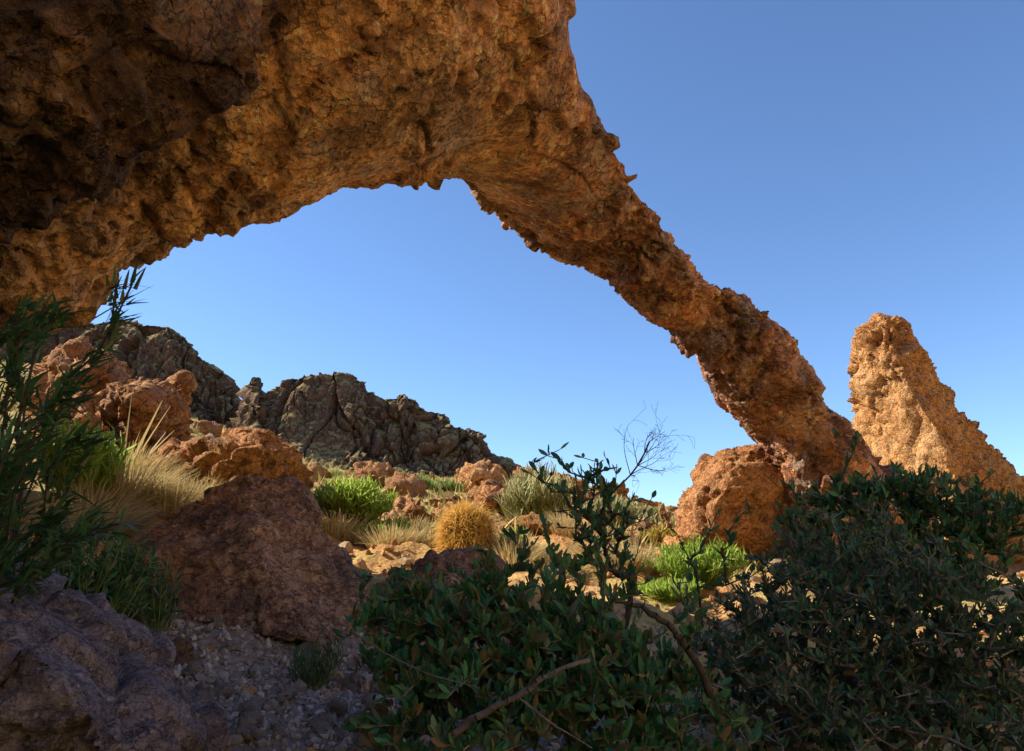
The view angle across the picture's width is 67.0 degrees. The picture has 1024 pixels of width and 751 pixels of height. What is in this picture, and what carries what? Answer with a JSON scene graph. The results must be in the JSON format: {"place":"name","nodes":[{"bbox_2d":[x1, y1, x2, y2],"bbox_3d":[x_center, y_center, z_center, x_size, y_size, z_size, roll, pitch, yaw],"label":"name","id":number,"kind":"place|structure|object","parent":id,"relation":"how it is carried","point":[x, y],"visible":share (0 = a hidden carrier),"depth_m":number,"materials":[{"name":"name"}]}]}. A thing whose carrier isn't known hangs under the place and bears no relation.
{"place":"outdoors","nodes":[
{"label":"outdoors","id":0,"kind":"place"},
{"bbox_2d":[0,320,241,428],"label":"hills","id":1,"kind":"structure","parent":0,"point":[155,352],"depth_m":126.87,"materials":[{"name":"stone"}]},
{"bbox_2d":[229,371,521,478],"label":"hills","id":2,"kind":"structure","parent":0,"point":[347,421],"depth_m":95.85,"materials":[{"name":"stone"}]},
{"bbox_2d":[139,604,797,750],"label":"gravel","id":3,"kind":"structure","parent":0,"point":[320,696],"depth_m":2.77,"materials":[{"name":"gravel"}]},
{"bbox_2d":[0,362,1023,750],"bbox_3d":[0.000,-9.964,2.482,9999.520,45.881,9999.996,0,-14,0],"label":"ground","id":4,"kind":"structure","parent":0,"point":[386,560],"depth_m":4.27,"materials":[{"name":"soil"}]},
{"bbox_2d":[25,390,102,435],"bbox_3d":[-4.544,0.565,7.716,0.802,0.916,1.824,9,-17,-33],"label":"boulder","id":5,"kind":"object","parent":4,"relation":"on","point":[80,417],"visible":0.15,"depth_m":7.27,"materials":[{"name":"stone"}]},
{"bbox_2d":[0,261,148,603],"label":"strappy shrub","id":6,"kind":"object","parent":4,"relation":"on","point":[16,472],"visible":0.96,"depth_m":1.72,"materials":[{"name":"green plant"}]},
{"bbox_2d":[24,336,133,412],"bbox_3d":[-5.439,0.062,9.847,1.186,1.129,2.272,11,-18,-37],"label":"boulder","id":7,"kind":"object","parent":4,"relation":"on","point":[66,355],"visible":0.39,"depth_m":9.23,"materials":[{"name":"stone"}]},
{"bbox_2d":[31,409,137,499],"bbox_3d":[-2.765,0.540,4.958,0.601,0.588,0.829,0,-14,0],"label":"green bush","id":8,"kind":"object","parent":4,"relation":"on","point":[110,450],"visible":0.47,"depth_m":4.82,"materials":[{"name":"green plant"}]},
{"bbox_2d":[14,509,165,622],"bbox_3d":[-1.492,0.725,2.731,0.482,0.520,0.641,0,-14,0],"label":"weed","id":9,"kind":"object","parent":4,"relation":"on","point":[112,581],"visible":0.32,"depth_m":2.71,"materials":[{"name":"green plant"}]},
{"bbox_2d":[23,484,170,542],"bbox_3d":[-2.241,0.756,4.223,0.787,0.417,0.891,7,-16,-26],"label":"grass clump","id":10,"kind":"object","parent":4,"relation":"on","point":[131,516],"visible":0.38,"depth_m":4.28,"materials":[{"name":"plant"}]},
{"bbox_2d":[0,557,231,750],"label":"boulder","id":11,"kind":"object","parent":4,"relation":"on","point":[79,671],"visible":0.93,"depth_m":1.48,"materials":[{"name":"stone"}]},
{"bbox_2d":[62,478,173,520],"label":"grass clump","id":12,"kind":"object","parent":4,"relation":"on","point":[97,495],"visible":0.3,"depth_m":4.72,"materials":[{"name":"plant"}]},
{"bbox_2d":[124,588,140,621],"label":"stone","id":13,"kind":"object","parent":4,"relation":"on","point":[136,617],"visible":0.02,"depth_m":3.13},
{"bbox_2d":[95,377,189,459],"bbox_3d":[-4.020,0.499,8.357,0.912,1.190,1.960,9,-16,-31],"label":"boulder","id":14,"kind":"object","parent":4,"relation":"on","point":[148,397],"visible":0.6,"depth_m":7.76,"materials":[{"name":"stone"}]},
{"bbox_2d":[123,395,176,471],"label":"dry stalks","id":15,"kind":"object","parent":4,"relation":"on","point":[142,439],"visible":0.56,"depth_m":5.96,"materials":[{"name":"beige plant"}]},
{"bbox_2d":[101,454,211,510],"bbox_3d":[-2.485,0.732,5.250,0.886,0.487,0.989,0,-14,0],"label":"grass clump","id":16,"kind":"object","parent":4,"relation":"on","point":[121,479],"visible":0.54,"depth_m":5.10,"materials":[{"name":"plant"}]},
{"bbox_2d":[120,438,198,484],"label":"grass clump","id":17,"kind":"object","parent":4,"relation":"on","point":[147,462],"visible":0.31,"depth_m":5.91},
{"bbox_2d":[134,553,188,631],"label":"green bush","id":18,"kind":"object","parent":4,"relation":"on","point":[156,608],"visible":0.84,"depth_m":3.08,"materials":[{"name":"green plant"}]},
{"bbox_2d":[130,459,230,518],"bbox_3d":[-2.224,0.815,5.285,0.862,0.439,0.949,0,-14,0],"label":"grass clump","id":19,"kind":"object","parent":4,"relation":"on","point":[178,499],"visible":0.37,"depth_m":5.12,"materials":[{"name":"plant"}]},
{"bbox_2d":[166,369,197,441],"bbox_3d":[-3.880,0.516,9.077,0.435,1.178,1.088,5,-15,-21],"label":"boulder","id":20,"kind":"object","parent":4,"relation":"on","point":[183,382],"visible":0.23,"depth_m":8.98,"materials":[{"name":"stone"}]},
{"bbox_2d":[173,637,196,665],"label":"stone","id":21,"kind":"object","parent":4,"relation":"on","point":[184,651],"visible":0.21,"depth_m":2.84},
{"bbox_2d":[181,660,203,676],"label":"stone","id":22,"kind":"object","parent":4,"relation":"on","point":[192,666],"visible":0.77,"depth_m":2.73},
{"bbox_2d":[176,473,223,500],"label":"grass clump","id":23,"kind":"object","parent":4,"relation":"on","point":[202,486],"visible":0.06,"depth_m":5.49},
{"bbox_2d":[193,680,214,702],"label":"stone","id":24,"kind":"object","parent":4,"relation":"on","point":[203,688],"visible":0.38,"depth_m":2.48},
{"bbox_2d":[201,625,210,632],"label":"stone","id":25,"kind":"object","parent":4,"relation":"on","point":[206,629],"visible":0.84,"depth_m":3.12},
{"bbox_2d":[193,420,222,436],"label":"rock","id":26,"kind":"object","parent":4,"relation":"on","point":[214,428],"visible":0.88,"depth_m":20.38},
{"bbox_2d":[212,614,224,622],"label":"stone","id":27,"kind":"object","parent":4,"relation":"on","point":[218,617],"visible":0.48,"depth_m":3.30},
{"bbox_2d":[212,679,235,698],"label":"stone","id":28,"kind":"object","parent":4,"relation":"on","point":[225,689],"visible":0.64,"depth_m":2.59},
{"bbox_2d":[148,427,313,488],"bbox_3d":[-2.467,0.882,6.734,1.636,1.044,1.832,0,-14,0],"label":"boulder","id":29,"kind":"object","parent":4,"relation":"on","point":[237,452],"visible":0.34,"depth_m":6.08,"materials":[{"name":"stone"}]},
{"bbox_2d":[224,640,241,650],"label":"stone","id":30,"kind":"object","parent":4,"relation":"on","point":[232,645],"visible":1,"depth_m":3.03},
{"bbox_2d":[118,472,376,645],"bbox_3d":[-1.383,0.990,4.096,1.252,0.963,1.928,5,-15,-19],"label":"boulder","id":31,"kind":"object","parent":4,"relation":"on","point":[267,557],"visible":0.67,"depth_m":3.58,"materials":[{"name":"stone"}]},
{"bbox_2d":[236,710,261,734],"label":"stone","id":32,"kind":"object","parent":4,"relation":"on","point":[249,718],"visible":0.7,"depth_m":2.37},
{"bbox_2d":[237,696,263,716],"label":"stone","id":33,"kind":"object","parent":4,"relation":"on","point":[254,703],"visible":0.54,"depth_m":2.50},
{"bbox_2d":[248,670,258,678],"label":"stone","id":34,"kind":"object","parent":4,"relation":"on","point":[253,673],"visible":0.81,"depth_m":2.84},
{"bbox_2d":[242,725,268,744],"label":"stone","id":35,"kind":"object","parent":4,"relation":"on","point":[253,733],"visible":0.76,"depth_m":2.33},
{"bbox_2d":[270,723,287,739],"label":"stone","id":36,"kind":"object","parent":4,"relation":"on","point":[277,728],"visible":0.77,"depth_m":2.40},
{"bbox_2d":[279,696,292,704],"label":"stone","id":37,"kind":"object","parent":4,"relation":"on","point":[289,698],"visible":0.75,"depth_m":2.62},
{"bbox_2d":[275,684,297,703],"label":"stone","id":38,"kind":"object","parent":4,"relation":"on","point":[286,690],"visible":0.76,"depth_m":2.63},
{"bbox_2d":[279,623,344,690],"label":"weed","id":39,"kind":"object","parent":4,"relation":"on","point":[326,668],"visible":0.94,"depth_m":2.89,"materials":[{"name":"green plant"}]},
{"bbox_2d":[298,638,327,672],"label":"stone","id":40,"kind":"object","parent":4,"relation":"on","point":[320,647],"visible":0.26,"depth_m":3.17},
{"bbox_2d":[304,462,333,480],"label":"rock","id":41,"kind":"object","parent":4,"relation":"on","point":[323,472],"visible":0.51,"depth_m":17.23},
{"bbox_2d":[307,711,333,736],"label":"stone","id":42,"kind":"object","parent":4,"relation":"on","point":[319,723],"visible":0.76,"depth_m":2.50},
{"bbox_2d":[315,674,333,682],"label":"stone","id":43,"kind":"object","parent":4,"relation":"on","point":[331,677],"visible":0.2,"depth_m":2.99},
{"bbox_2d":[327,640,343,663],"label":"stone","id":44,"kind":"object","parent":4,"relation":"on","point":[332,645],"visible":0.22,"depth_m":3.24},
{"bbox_2d":[328,468,345,475],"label":"slope shrub","id":45,"kind":"object","parent":4,"relation":"on","point":[336,471],"visible":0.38,"depth_m":24.04,"materials":[{"name":"green plant"}]},
{"bbox_2d":[327,697,348,717],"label":"stone","id":46,"kind":"object","parent":4,"relation":"on","point":[339,705],"visible":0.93,"depth_m":2.61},
{"bbox_2d":[338,471,353,476],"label":"rock","id":47,"kind":"object","parent":4,"relation":"on","point":[347,472],"visible":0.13,"depth_m":22.55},
{"bbox_2d":[321,507,375,541],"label":"grass clump","id":48,"kind":"object","parent":4,"relation":"on","point":[326,524],"visible":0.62,"depth_m":5.88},
{"bbox_2d":[333,671,364,693],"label":"stone","id":49,"kind":"object","parent":4,"relation":"on","point":[351,682],"visible":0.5,"depth_m":2.98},
{"bbox_2d":[344,709,362,724],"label":"stone","id":50,"kind":"object","parent":4,"relation":"on","point":[352,715],"visible":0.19,"depth_m":2.54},
{"bbox_2d":[312,471,400,525],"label":"green bush","id":51,"kind":"object","parent":4,"relation":"on","point":[360,496],"visible":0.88,"depth_m":6.29,"materials":[{"name":"green plant"}]},
{"bbox_2d":[330,516,389,548],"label":"grass clump","id":52,"kind":"object","parent":4,"relation":"on","point":[353,540],"visible":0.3,"depth_m":5.86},
{"bbox_2d":[355,731,368,750],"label":"stone","id":53,"kind":"object","parent":4,"relation":"on","point":[359,741],"visible":0.26,"depth_m":2.38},
{"bbox_2d":[344,703,388,750],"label":"stone","id":54,"kind":"object","parent":4,"relation":"on","point":[381,709],"visible":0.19,"depth_m":2.48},
{"bbox_2d":[348,472,385,490],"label":"rock","id":55,"kind":"object","parent":4,"relation":"on","point":[373,476],"visible":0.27,"depth_m":14.98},
{"bbox_2d":[361,691,377,709],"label":"stone","id":56,"kind":"object","parent":4,"relation":"on","point":[366,700],"visible":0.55,"depth_m":2.75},
{"bbox_2d":[369,675,378,691],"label":"stone","id":57,"kind":"object","parent":4,"relation":"on","point":[371,685],"visible":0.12,"depth_m":3.02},
{"bbox_2d":[353,460,395,476],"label":"boulder","id":58,"kind":"object","parent":4,"relation":"on","point":[380,469],"visible":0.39,"depth_m":30.84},
{"bbox_2d":[345,521,406,536],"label":"clump","id":59,"kind":"object","parent":4,"relation":"on","point":[358,530],"visible":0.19,"depth_m":5.99,"materials":[{"name":"green plant"}]},
{"bbox_2d":[349,518,428,548],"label":"grass clump","id":60,"kind":"object","parent":4,"relation":"on","point":[382,537],"visible":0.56,"depth_m":5.62,"materials":[{"name":"plant"}]},
{"bbox_2d":[370,515,413,531],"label":"green bush","id":61,"kind":"object","parent":4,"relation":"on","point":[398,522],"visible":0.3,"depth_m":6.33,"materials":[{"name":"green plant"}]},
{"bbox_2d":[0,360,788,579],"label":"scrub","id":62,"kind":"object","parent":4,"relation":"on","point":[430,509],"visible":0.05,"depth_m":9.49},
{"bbox_2d":[381,470,426,498],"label":"rock","id":63,"kind":"object","parent":4,"relation":"on","point":[414,485],"visible":0.62,"depth_m":14.08,"materials":[{"name":"stone"}]},
{"bbox_2d":[393,494,425,511],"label":"boulder","id":64,"kind":"object","parent":4,"relation":"on","point":[402,506],"visible":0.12,"depth_m":9.78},
{"bbox_2d":[386,511,438,532],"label":"grass clump","id":65,"kind":"object","parent":4,"relation":"on","point":[421,524],"visible":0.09,"depth_m":6.67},
{"bbox_2d":[397,520,440,547],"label":"grass clump","id":66,"kind":"object","parent":4,"relation":"on","point":[426,541],"visible":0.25,"depth_m":5.78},
{"bbox_2d":[403,504,438,524],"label":"rock","id":67,"kind":"object","parent":4,"relation":"on","point":[415,510],"visible":0.46,"depth_m":8.18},
{"bbox_2d":[412,473,433,489],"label":"green bush","id":68,"kind":"object","parent":4,"relation":"on","point":[427,481],"visible":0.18,"depth_m":15.97,"materials":[{"name":"green plant"}]},
{"bbox_2d":[417,523,439,536],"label":"clump","id":69,"kind":"object","parent":4,"relation":"on","point":[430,527],"visible":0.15,"depth_m":6.53,"materials":[{"name":"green plant"}]},
{"bbox_2d":[424,497,459,507],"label":"rock","id":70,"kind":"object","parent":4,"relation":"on","point":[436,501],"visible":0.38,"depth_m":10.76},
{"bbox_2d":[426,501,463,520],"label":"boulder","id":71,"kind":"object","parent":4,"relation":"on","point":[438,508],"visible":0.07,"depth_m":8.63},
{"bbox_2d":[385,546,505,642],"bbox_3d":[-0.373,1.361,4.244,0.832,0.828,1.192,0,-14,0],"label":"boulder","id":72,"kind":"object","parent":4,"relation":"on","point":[460,557],"visible":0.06,"depth_m":3.94,"materials":[{"name":"stone"}]},
{"bbox_2d":[427,477,466,492],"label":"slope shrub","id":73,"kind":"object","parent":4,"relation":"on","point":[448,484],"visible":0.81,"depth_m":16.45,"materials":[{"name":"green plant"}]},
{"bbox_2d":[443,494,459,500],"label":"rock","id":74,"kind":"object","parent":4,"relation":"on","point":[455,498],"visible":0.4,"depth_m":12.70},
{"bbox_2d":[427,498,504,552],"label":"barrel cactus","id":75,"kind":"object","parent":4,"relation":"on","point":[462,523],"visible":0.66,"depth_m":5.43,"materials":[{"name":"plant"}]},
{"bbox_2d":[0,0,933,572],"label":"rock arch","id":76,"kind":"object","parent":4,"relation":"on","point":[140,132],"visible":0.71,"depth_m":3.80,"materials":[{"name":"stone"}]},
{"bbox_2d":[455,458,509,492],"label":"boulder","id":77,"kind":"object","parent":4,"relation":"on","point":[477,473],"visible":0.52,"depth_m":17.81,"materials":[{"name":"stone"}]},
{"bbox_2d":[466,479,505,502],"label":"rock","id":78,"kind":"object","parent":4,"relation":"on","point":[472,492],"visible":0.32,"depth_m":12.21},
{"bbox_2d":[470,484,506,515],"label":"boulder","id":79,"kind":"object","parent":4,"relation":"on","point":[485,494],"visible":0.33,"depth_m":9.62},
{"bbox_2d":[1,394,1023,750],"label":"rubble","id":80,"kind":"object","parent":4,"relation":"on","point":[361,564],"visible":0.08,"depth_m":5.05,"materials":[{"name":"stone"}]},
{"bbox_2d":[496,526,529,546],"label":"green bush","id":81,"kind":"object","parent":4,"relation":"on","point":[510,539],"visible":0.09,"depth_m":5.59,"materials":[{"name":"green plant"}]},
{"bbox_2d":[466,520,560,570],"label":"grass clump","id":82,"kind":"object","parent":4,"relation":"on","point":[510,547],"visible":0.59,"depth_m":5.32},
{"bbox_2d":[513,466,534,476],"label":"rock","id":83,"kind":"object","parent":4,"relation":"on","point":[514,472],"visible":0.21,"depth_m":43.10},
{"bbox_2d":[502,511,549,535],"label":"rock","id":84,"kind":"object","parent":4,"relation":"on","point":[525,519],"visible":0.48,"depth_m":7.51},
{"bbox_2d":[491,459,577,519],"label":"wispy shrub","id":85,"kind":"object","parent":4,"relation":"on","point":[528,493],"visible":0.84,"depth_m":8.32,"materials":[{"name":"green plant"}]},
{"bbox_2d":[499,511,588,536],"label":"grass clump","id":86,"kind":"object","parent":4,"relation":"on","point":[517,517],"visible":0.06,"depth_m":7.70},
{"bbox_2d":[332,512,761,750],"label":"leafy shrub","id":87,"kind":"object","parent":4,"relation":"on","point":[612,669],"visible":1,"depth_m":2.02,"materials":[{"name":"green plant"}]},
{"bbox_2d":[518,539,582,579],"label":"grass clump","id":88,"kind":"object","parent":4,"relation":"on","point":[547,558],"visible":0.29,"depth_m":5.23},
{"bbox_2d":[549,473,588,494],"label":"rock","id":89,"kind":"object","parent":4,"relation":"on","point":[579,481],"visible":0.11,"depth_m":17.99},
{"bbox_2d":[526,506,618,542],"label":"grass clump","id":90,"kind":"object","parent":4,"relation":"on","point":[569,524],"visible":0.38,"depth_m":7.31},
{"bbox_2d":[570,490,619,509],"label":"rock","id":91,"kind":"object","parent":4,"relation":"on","point":[588,494],"visible":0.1,"depth_m":11.30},
{"bbox_2d":[563,539,632,559],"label":"grass clump","id":92,"kind":"object","parent":4,"relation":"on","point":[580,550],"visible":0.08,"depth_m":5.82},
{"bbox_2d":[521,404,694,628],"bbox_3d":[0.391,0.674,3.152,0.712,1.170,0.425,0,-14,0],"label":"tall shrub","id":93,"kind":"object","parent":4,"relation":"on","point":[598,520],"visible":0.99,"depth_m":3.19,"materials":[{"name":"green plant"}]},
{"bbox_2d":[578,492,645,528],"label":"wispy shrub","id":94,"kind":"object","parent":4,"relation":"on","point":[632,507],"visible":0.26,"depth_m":9.84,"materials":[{"name":"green plant"}]},
{"bbox_2d":[595,482,628,499],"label":"rock","id":95,"kind":"object","parent":4,"relation":"on","point":[622,489],"visible":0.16,"depth_m":20.37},
{"bbox_2d":[576,539,664,575],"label":"grass clump","id":96,"kind":"object","parent":4,"relation":"on","point":[639,562],"visible":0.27,"depth_m":5.45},
{"bbox_2d":[625,495,658,506],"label":"rock","id":97,"kind":"object","parent":4,"relation":"on","point":[652,503],"visible":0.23,"depth_m":20.22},
{"bbox_2d":[633,521,657,531],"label":"boulder","id":98,"kind":"object","parent":4,"relation":"on","point":[648,525],"visible":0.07,"depth_m":9.82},
{"bbox_2d":[639,504,654,511],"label":"slope shrub","id":99,"kind":"object","parent":4,"relation":"on","point":[648,508],"visible":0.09,"depth_m":14.64,"materials":[{"name":"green plant"}]},
{"bbox_2d":[638,511,659,522],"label":"slope shrub","id":100,"kind":"object","parent":4,"relation":"on","point":[650,518],"visible":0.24,"depth_m":12.53,"materials":[{"name":"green plant"}]},
{"bbox_2d":[638,523,675,544],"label":"yellow shrub","id":101,"kind":"object","parent":4,"relation":"on","point":[661,533],"visible":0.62,"depth_m":8.53,"materials":[{"name":"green plant"}]},
{"bbox_2d":[652,501,665,511],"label":"rock","id":102,"kind":"object","parent":4,"relation":"on","point":[662,508],"visible":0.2,"depth_m":26.61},
{"bbox_2d":[652,511,670,522],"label":"rock","id":103,"kind":"object","parent":4,"relation":"on","point":[665,516],"visible":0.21,"depth_m":14.70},
{"bbox_2d":[659,520,676,535],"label":"rock","id":104,"kind":"object","parent":4,"relation":"on","point":[669,524],"visible":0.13,"depth_m":10.99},
{"bbox_2d":[637,572,703,602],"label":"green bush","id":105,"kind":"object","parent":4,"relation":"on","point":[661,588],"visible":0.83,"depth_m":4.76,"materials":[{"name":"green plant"}]},
{"bbox_2d":[666,505,678,511],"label":"rock","id":106,"kind":"object","parent":4,"relation":"on","point":[673,508],"visible":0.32,"depth_m":33.98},
{"bbox_2d":[656,535,689,556],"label":"boulder","id":107,"kind":"object","parent":4,"relation":"on","point":[668,540],"visible":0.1,"depth_m":7.37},
{"bbox_2d":[641,531,748,588],"bbox_3d":[1.276,1.271,5.348,0.685,0.394,0.758,-9,-17,33],"label":"green bush","id":108,"kind":"object","parent":4,"relation":"on","point":[672,558],"visible":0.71,"depth_m":5.18,"materials":[{"name":"green plant"}]},
{"bbox_2d":[670,498,790,626],"bbox_3d":[1.174,1.018,4.143,0.636,0.702,0.275,-2,-14,9],"label":"thin shrub","id":109,"kind":"object","parent":4,"relation":"on","point":[732,537],"visible":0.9,"depth_m":4.10,"materials":[{"name":"green plant"}]},
{"bbox_2d":[674,444,787,564],"bbox_3d":[2.388,1.490,8.134,1.277,1.494,1.908,-5,-15,19],"label":"boulder","id":110,"kind":"object","parent":4,"relation":"on","point":[728,481],"visible":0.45,"depth_m":7.48,"materials":[{"name":"stone"}]},
{"bbox_2d":[668,495,1023,750],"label":"twiggy shrub","id":111,"kind":"object","parent":4,"relation":"on","point":[893,681],"visible":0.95,"depth_m":2.49,"materials":[{"name":"green plant"}]},
{"bbox_2d":[771,429,1023,623],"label":"leafy shrub","id":112,"kind":"object","parent":4,"relation":"on","point":[966,511],"visible":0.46,"depth_m":3.60,"materials":[{"name":"green plant"}]},
{"bbox_2d":[847,313,1023,567],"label":"rock spire","id":113,"kind":"object","parent":4,"relation":"on","point":[909,416],"visible":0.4,"depth_m":11.56,"materials":[{"name":"stone"}]},
{"bbox_2d":[91,0,1023,506],"label":"sky","id":114,"kind":"structure","parent":0,"point":[831,165],"materials":[{"name":"blue"}]}
]}

